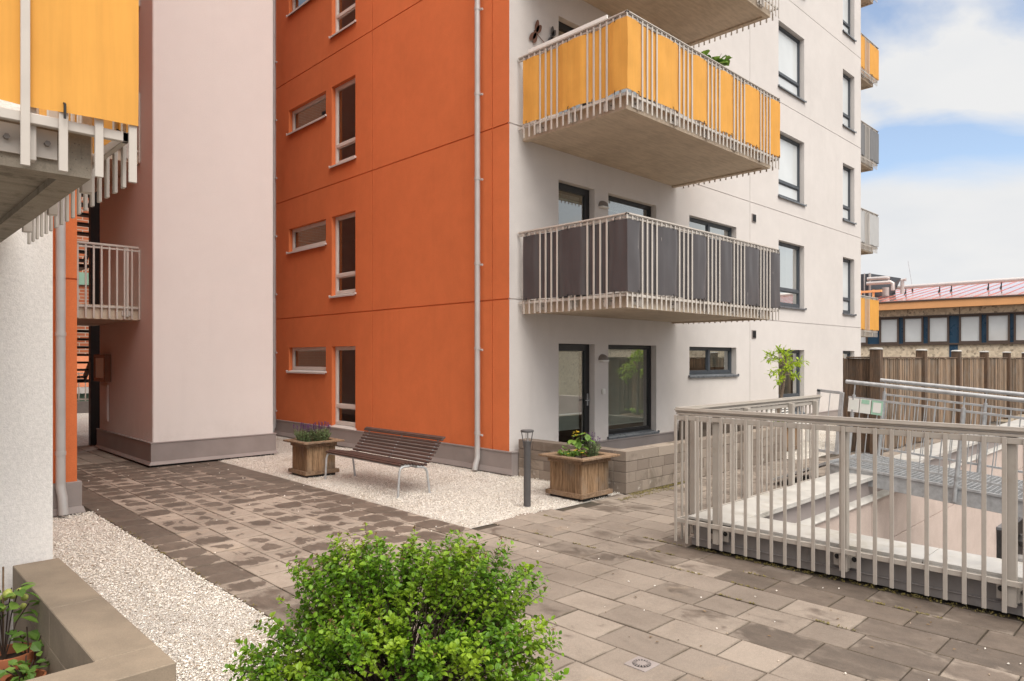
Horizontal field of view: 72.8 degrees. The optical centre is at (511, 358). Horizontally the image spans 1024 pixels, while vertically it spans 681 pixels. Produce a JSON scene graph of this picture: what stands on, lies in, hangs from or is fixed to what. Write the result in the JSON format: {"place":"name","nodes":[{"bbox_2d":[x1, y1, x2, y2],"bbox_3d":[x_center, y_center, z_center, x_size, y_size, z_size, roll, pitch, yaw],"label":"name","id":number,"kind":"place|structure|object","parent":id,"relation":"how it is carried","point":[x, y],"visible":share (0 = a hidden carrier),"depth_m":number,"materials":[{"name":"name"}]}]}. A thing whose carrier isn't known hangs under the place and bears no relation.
{"place":"outdoors","nodes":[
{"label":"outdoors","id":0,"kind":"place"},
{"bbox_2d":[77,197,88,353],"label":"brick building","id":1,"kind":"structure","parent":0,"point":[82,289],"depth_m":33.31,"materials":[{"name":"orange brick"}]},
{"bbox_2d":[77,356,88,401],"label":"outbuilding","id":2,"kind":"structure","parent":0,"point":[82,385],"depth_m":28.09,"materials":[{"name":"orange metal"}]},
{"bbox_2d":[77,420,1023,680],"bbox_3d":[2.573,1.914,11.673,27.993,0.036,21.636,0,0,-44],"label":"paving","id":3,"kind":"structure","parent":0,"point":[596,608],"depth_m":5.92,"materials":[{"name":"grey stone"}]},
{"bbox_2d":[0,642,36,680],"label":"flower pot","id":4,"kind":"object","parent":3,"relation":"on","point":[11,654],"visible":0.38,"depth_m":3.71,"materials":[{"name":"ceramic"}]},
{"bbox_2d":[0,567,39,659],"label":"tomato plant","id":5,"kind":"object","parent":4,"relation":"on","point":[9,593],"visible":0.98,"depth_m":3.73,"materials":[{"name":"green plant"}]},
{"bbox_2d":[5,627,43,666],"bbox_3d":[-2.586,1.560,3.744,0.227,0.282,0.203,0,0,23],"label":"climbing plant","id":6,"kind":"object","parent":4,"relation":"in","point":[37,644],"visible":0.7,"depth_m":3.70,"materials":[{"name":"green plant"}]},
{"bbox_2d":[3,669,46,680],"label":"flower pot","id":7,"kind":"object","parent":3,"relation":"on","point":[40,672],"visible":0.32,"depth_m":3.58,"materials":[{"name":"ceramic"}]},
{"bbox_2d":[0,651,49,680],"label":"seedling plant","id":8,"kind":"object","parent":7,"relation":"on","point":[24,668],"visible":0.98,"depth_m":3.48,"materials":[{"name":"green plant"}]},
{"bbox_2d":[0,0,138,645],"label":"neighbouring building","id":9,"kind":"structure","parent":3,"relation":"on","point":[69,85],"depth_m":3.52,"materials":[{"name":"white paint"}]},
{"bbox_2d":[13,558,175,680],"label":"patio wall","id":10,"kind":"structure","parent":3,"relation":"on","point":[87,632],"depth_m":3.41,"materials":[{"name":"concrete"}]},
{"bbox_2d":[77,0,277,466],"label":"stair tower","id":11,"kind":"structure","parent":3,"relation":"on","point":[181,314],"depth_m":12.85,"materials":[{"name":"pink paint"}]},
{"bbox_2d":[94,354,110,381],"bbox_3d":[-8.388,0.195,14.223,0.120,0.550,0.800,0,0,-44],"label":"notice box","id":12,"kind":"object","parent":11,"relation":"attached to","point":[102,367],"visible":1,"depth_m":14.04,"materials":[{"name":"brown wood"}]},
{"bbox_2d":[100,384,108,420],"bbox_3d":[-8.388,0.910,14.292,0.029,0.740,0.560,0,0,-44],"label":"cabinet door","id":13,"kind":"structure","parent":11,"relation":"in","point":[104,389],"depth_m":14.22,"materials":[{"name":"brown wood"}]},
{"bbox_2d":[223,522,568,680],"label":"leafy shrub","id":14,"kind":"object","parent":3,"relation":"on","point":[371,635],"visible":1,"depth_m":3.58,"materials":[{"name":"green plant"}]},
{"bbox_2d":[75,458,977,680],"bbox_3d":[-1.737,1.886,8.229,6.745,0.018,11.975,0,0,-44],"label":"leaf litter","id":15,"kind":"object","parent":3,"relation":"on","point":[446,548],"visible":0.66,"depth_m":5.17,"materials":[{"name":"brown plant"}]},
{"bbox_2d":[53,413,1020,680],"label":"gravel bed","id":16,"kind":"object","parent":3,"relation":"on","point":[167,620],"visible":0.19,"depth_m":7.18,"materials":[{"name":"white gravel"}]},
{"bbox_2d":[77,373,88,412],"bbox_3d":[-15.862,1.225,23.205,5.000,1.450,0.200,0,0,-44],"label":"passage railing","id":17,"kind":"object","parent":16,"relation":"on","point":[82,406],"visible":0.07,"depth_m":24.06,"materials":[{"name":"metal"}]},
{"bbox_2d":[77,192,99,444],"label":"steel staircase","id":18,"kind":"structure","parent":16,"relation":"on","point":[93,235],"depth_m":15.24,"materials":[{"name":"metal"}]},
{"bbox_2d":[283,437,344,477],"bbox_3d":[-3.238,1.613,11.350,0.720,0.573,0.720,0,0,-44],"label":"wooden planter","id":19,"kind":"object","parent":16,"relation":"on","point":[308,459],"visible":0.87,"depth_m":11.15,"materials":[{"name":"brown wood"}]},
{"bbox_2d":[293,422,316,441],"bbox_3d":[-3.382,1.223,11.391,0.375,0.355,0.368,0,0,-4],"label":"lavender","id":20,"kind":"object","parent":19,"relation":"on","point":[304,435],"visible":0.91,"depth_m":11.34,"materials":[{"name":"green plant"}]},
{"bbox_2d":[308,421,331,440],"bbox_3d":[-3.131,1.212,11.411,0.335,0.377,0.360,0,0,-44],"label":"leafy plant","id":21,"kind":"object","parent":19,"relation":"in","point":[319,434],"visible":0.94,"depth_m":11.37,"materials":[{"name":"green plant"}]},
{"bbox_2d":[324,427,445,497],"bbox_3d":[-1.958,1.511,10.426,0.822,0.778,2.070,0,0,-44],"label":"park bench","id":22,"kind":"object","parent":16,"relation":"on","point":[400,464],"visible":0.99,"depth_m":10.39,"materials":[{"name":"wood"}]},
{"bbox_2d":[521,429,533,506],"bbox_3d":[0.195,1.409,8.937,0.170,0.982,0.170,0,0,-44],"label":"bollard lamp","id":23,"kind":"object","parent":16,"relation":"on","point":[527,472],"visible":1,"depth_m":8.90,"materials":[{"name":"metal"}]},
{"bbox_2d":[538,449,619,501],"bbox_3d":[0.924,1.609,9.568,0.800,0.583,0.800,0,0,-44],"label":"wooden planter","id":24,"kind":"object","parent":16,"relation":"on","point":[583,479],"visible":0.91,"depth_m":9.35,"materials":[{"name":"brown wood"}]},
{"bbox_2d":[558,446,584,456],"bbox_3d":[0.806,1.296,9.485,0.392,0.194,0.429,0,0,-1],"label":"flowering ground cover","id":25,"kind":"object","parent":24,"relation":"on","point":[568,452],"visible":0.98,"depth_m":9.43,"materials":[{"name":"green plant"}]},
{"bbox_2d":[564,431,594,458],"bbox_3d":[0.926,1.194,9.553,0.425,0.394,0.309,0,0,4],"label":"broad leaved plant","id":26,"kind":"object","parent":24,"relation":"on","point":[577,442],"visible":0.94,"depth_m":9.53,"materials":[{"name":"green plant"}]},
{"bbox_2d":[584,432,600,456],"bbox_3d":[1.117,1.204,9.621,0.251,0.373,0.243,0,0,6],"label":"lavender","id":27,"kind":"object","parent":24,"relation":"in","point":[593,450],"visible":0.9,"depth_m":9.59,"materials":[{"name":"green plant"}]},
{"bbox_2d":[787,428,796,450],"bbox_3d":[5.566,1.623,14.448,0.620,0.515,0.620,0,0,-44],"label":"tree planter","id":28,"kind":"object","parent":16,"relation":"on","point":[795,439],"visible":0.05,"depth_m":14.38,"materials":[{"name":"brown wood"}]},
{"bbox_2d":[761,344,808,412],"bbox_3d":[5.778,0.554,14.562,1.976,1.702,0.616,0,0,-44],"label":"young tree","id":29,"kind":"object","parent":28,"relation":"on","point":[787,366],"visible":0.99,"depth_m":14.43,"materials":[{"name":"green plant"}]},
{"bbox_2d":[105,479,1023,641],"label":"moss","id":30,"kind":"object","parent":3,"relation":"on","point":[790,568],"visible":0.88,"depth_m":6.14,"materials":[{"name":"green plant"}]},
{"bbox_2d":[273,0,878,475],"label":"apartment building","id":31,"kind":"structure","parent":3,"relation":"on","point":[621,224],"depth_m":13.21,"materials":[{"name":"paint"}]},
{"bbox_2d":[286,0,309,16],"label":"window","id":32,"kind":"structure","parent":31,"relation":"in","point":[294,8],"depth_m":16.59,"materials":[{"name":"white wood"}]},
{"bbox_2d":[286,347,326,373],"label":"window","id":33,"kind":"structure","parent":31,"relation":"in","point":[295,369],"depth_m":16.27,"materials":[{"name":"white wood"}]},
{"bbox_2d":[286,220,326,253],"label":"window","id":34,"kind":"structure","parent":31,"relation":"in","point":[294,231],"depth_m":16.28,"materials":[{"name":"white wood"}]},
{"bbox_2d":[286,94,326,135],"bbox_3d":[-4.717,-5.654,16.131,0.211,0.609,1.856,0,0,-44],"label":"window","id":35,"kind":"structure","parent":31,"relation":"in","point":[323,97],"depth_m":16.29,"materials":[{"name":"white wood"}]},
{"bbox_2d":[329,346,355,430],"bbox_3d":[-3.586,0.636,14.969,0.211,1.789,1.063,0,0,-44],"label":"window","id":36,"kind":"structure","parent":31,"relation":"in","point":[338,405],"depth_m":15.30,"materials":[{"name":"white wood"}]},
{"bbox_2d":[329,212,355,297],"bbox_3d":[-3.586,-2.214,14.969,0.211,1.789,1.063,0,0,-44],"label":"window","id":37,"kind":"structure","parent":31,"relation":"in","point":[338,275],"depth_m":15.30,"materials":[{"name":"white wood"}]},
{"bbox_2d":[329,78,355,167],"bbox_3d":[-3.586,-5.064,14.969,0.211,1.789,1.063,0,0,-44],"label":"window","id":38,"kind":"structure","parent":31,"relation":"in","point":[338,145],"depth_m":15.30,"materials":[{"name":"white wood"}]},
{"bbox_2d":[329,0,355,38],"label":"window","id":39,"kind":"structure","parent":31,"relation":"in","point":[338,16],"depth_m":15.21,"materials":[{"name":"white wood"}]},
{"bbox_2d":[529,20,543,42],"bbox_3d":[0.436,-5.477,11.685,0.437,0.422,0.032,0,0,-44],"label":"insect ornament","id":40,"kind":"object","parent":31,"relation":"attached to","point":[534,34],"visible":0.93,"depth_m":11.65,"materials":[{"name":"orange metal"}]},
{"bbox_2d":[548,26,555,40],"bbox_3d":[0.727,-5.532,11.969,0.343,0.344,0.032,0,0,-44],"label":"insect ornament","id":41,"kind":"object","parent":31,"relation":"attached to","point":[553,33],"visible":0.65,"depth_m":11.92,"materials":[{"name":"grey metal"}]},
{"bbox_2d":[559,183,588,297],"bbox_3d":[1.025,-2.079,12.568,0.988,2.059,0.150,0,0,-44],"label":"balcony door","id":42,"kind":"structure","parent":31,"relation":"in","point":[566,188],"depth_m":12.72,"materials":[{"name":"black glass"}]},
{"bbox_2d":[559,21,588,105],"bbox_3d":[1.025,-4.929,12.568,0.988,2.059,0.150,0,0,-44],"label":"balcony door","id":43,"kind":"structure","parent":31,"relation":"in","point":[564,28],"depth_m":12.40,"materials":[{"name":"black glass"}]},
{"bbox_2d":[559,344,589,443],"bbox_3d":[1.048,0.771,12.545,0.988,2.059,0.215,0,0,-44],"label":"balcony door","id":44,"kind":"structure","parent":31,"relation":"in","point":[570,424],"depth_m":12.73,"materials":[{"name":"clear glass"}]},
{"bbox_2d":[608,195,650,223],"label":"window","id":45,"kind":"structure","parent":31,"relation":"in","point":[611,199],"depth_m":13.78,"materials":[{"name":"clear glass"}]},
{"bbox_2d":[607,345,659,439],"bbox_3d":[2.294,0.636,13.684,1.667,1.789,0.331,0,0,-44],"label":"window","id":46,"kind":"structure","parent":31,"relation":"in","point":[612,417],"depth_m":13.87,"materials":[{"name":"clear glass"}]},
{"bbox_2d":[689,217,730,239],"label":"window","id":47,"kind":"structure","parent":31,"relation":"in","point":[697,224],"depth_m":15.93,"materials":[{"name":"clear glass"}]},
{"bbox_2d":[688,347,738,377],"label":"window","id":48,"kind":"structure","parent":31,"relation":"in","point":[713,360],"depth_m":15.98,"materials":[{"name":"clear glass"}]},
{"bbox_2d":[701,49,732,65],"bbox_3d":[3.509,-5.070,12.124,0.656,0.542,0.657,0,0,20],"label":"balcony plant","id":49,"kind":"object","parent":31,"relation":"on","point":[724,62],"visible":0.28,"depth_m":11.95,"materials":[{"name":"green plant"}]},
{"bbox_2d":[779,350,804,413],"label":"window","id":50,"kind":"structure","parent":31,"relation":"in","point":[791,389],"depth_m":18.92,"materials":[{"name":"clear glass"}]},
{"bbox_2d":[778,134,806,206],"bbox_3d":[7.425,-5.049,18.617,1.672,1.759,0.246,0,0,-44],"label":"window","id":51,"kind":"structure","parent":31,"relation":"in","point":[789,160],"depth_m":18.83,"materials":[{"name":"white glass"}]},
{"bbox_2d":[778,26,806,102],"bbox_3d":[7.425,-7.899,18.617,1.672,1.759,0.246,0,0,-44],"label":"window","id":52,"kind":"structure","parent":31,"relation":"in","point":[789,46],"depth_m":18.79,"materials":[{"name":"white glass"}]},
{"bbox_2d":[779,242,806,309],"bbox_3d":[7.425,-2.200,18.617,1.672,1.759,0.246,0,0,-44],"label":"window","id":53,"kind":"structure","parent":31,"relation":"in","point":[789,254],"depth_m":18.83,"materials":[{"name":"clear glass"}]},
{"bbox_2d":[843,351,849,357],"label":"window","id":54,"kind":"structure","parent":31,"relation":"in","point":[845,353],"depth_m":21.61,"materials":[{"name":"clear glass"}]},
{"bbox_2d":[842,258,856,315],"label":"window","id":55,"kind":"structure","parent":31,"relation":"in","point":[846,263],"depth_m":21.66,"materials":[{"name":"white glass"}]},
{"bbox_2d":[842,166,856,224],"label":"window","id":56,"kind":"structure","parent":31,"relation":"in","point":[846,171],"depth_m":21.66,"materials":[{"name":"white glass"}]},
{"bbox_2d":[842,73,856,132],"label":"window","id":57,"kind":"structure","parent":31,"relation":"in","point":[846,80],"depth_m":21.65,"materials":[{"name":"white glass"}]},
{"bbox_2d":[842,0,856,41],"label":"window","id":58,"kind":"structure","parent":31,"relation":"in","point":[846,3],"depth_m":21.66,"materials":[{"name":"white glass"}]},
{"bbox_2d":[624,656,659,671],"bbox_3d":[0.805,1.899,4.313,0.160,0.018,0.160,0,0,-44],"label":"floor drain","id":59,"kind":"object","parent":3,"relation":"on","point":[640,663],"visible":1,"depth_m":4.30,"materials":[{"name":"grey metal"}]},
{"bbox_2d":[519,420,782,493],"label":"patio wall","id":60,"kind":"structure","parent":3,"relation":"on","point":[636,469],"depth_m":10.50,"materials":[{"name":"beige stone"}]},
{"bbox_2d":[773,378,1023,517],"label":"footbridge ramp","id":61,"kind":"structure","parent":3,"relation":"on","point":[993,493],"depth_m":9.25,"materials":[{"name":"metal"}]},
{"bbox_2d":[848,397,882,415],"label":"information sheets","id":62,"kind":"object","parent":61,"relation":"attached to","point":[876,407],"visible":1,"depth_m":9.43,"materials":[{"name":"white paper"}]},
{"bbox_2d":[843,347,1023,454],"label":"timber fence","id":63,"kind":"object","parent":3,"relation":"on","point":[1004,373],"visible":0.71,"depth_m":16.16,"materials":[{"name":"brown wood"}]},
{"bbox_2d":[861,277,1023,421],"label":"building","id":64,"kind":"structure","parent":0,"point":[972,318],"depth_m":36.73,"materials":[{"name":"beige"}]},
{"bbox_2d":[861,337,867,343],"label":"window","id":65,"kind":"structure","parent":64,"relation":"in","point":[864,340],"depth_m":39.47,"materials":[{"name":"white glass"}]},
{"bbox_2d":[861,273,906,297],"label":"rooftop unit","id":66,"kind":"object","parent":64,"relation":"on","point":[874,285],"visible":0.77,"depth_m":41.46,"materials":[{"name":"metal"}]},
{"bbox_2d":[879,318,898,343],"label":"window","id":67,"kind":"structure","parent":64,"relation":"in","point":[888,327],"depth_m":38.54,"materials":[{"name":"white glass"}]},
{"bbox_2d":[903,317,923,343],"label":"window","id":68,"kind":"structure","parent":64,"relation":"in","point":[913,327],"depth_m":37.68,"materials":[{"name":"white glass"}]},
{"bbox_2d":[928,316,948,342],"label":"window","id":69,"kind":"structure","parent":64,"relation":"in","point":[938,326],"depth_m":36.82,"materials":[{"name":"white glass"}]},
{"bbox_2d":[959,314,981,342],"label":"window","id":70,"kind":"structure","parent":64,"relation":"in","point":[970,326],"depth_m":35.78,"materials":[{"name":"white glass"}]},
{"bbox_2d":[986,313,1009,342],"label":"window","id":71,"kind":"structure","parent":64,"relation":"in","point":[997,325],"depth_m":34.92,"materials":[{"name":"white glass"}]},
{"bbox_2d":[1014,313,1023,341],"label":"window","id":72,"kind":"structure","parent":64,"relation":"in","point":[1018,317],"depth_m":34.30,"materials":[{"name":"white glass"}]},
{"bbox_2d":[861,0,1023,285],"label":"sky","id":73,"kind":"structure","parent":0,"point":[945,190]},
{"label":"light well floor","id":74,"kind":"structure","parent":0,"visible":0},
{"bbox_2d":[688,419,1023,615],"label":"light well parapet","id":75,"kind":"structure","parent":74,"relation":"on","point":[993,545],"depth_m":7.70,"materials":[{"name":"concrete"}]},
{"bbox_2d":[674,395,1023,616],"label":"guard railing","id":76,"kind":"object","parent":75,"relation":"on","point":[1009,590],"visible":0.87,"depth_m":5.92,"materials":[{"name":"grey metal"}]},
{"bbox_2d":[1018,534,1022,561],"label":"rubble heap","id":77,"kind":"object","parent":74,"relation":"on","point":[1020,543],"visible":0.36,"depth_m":15.93,"materials":[{"name":"stone"}]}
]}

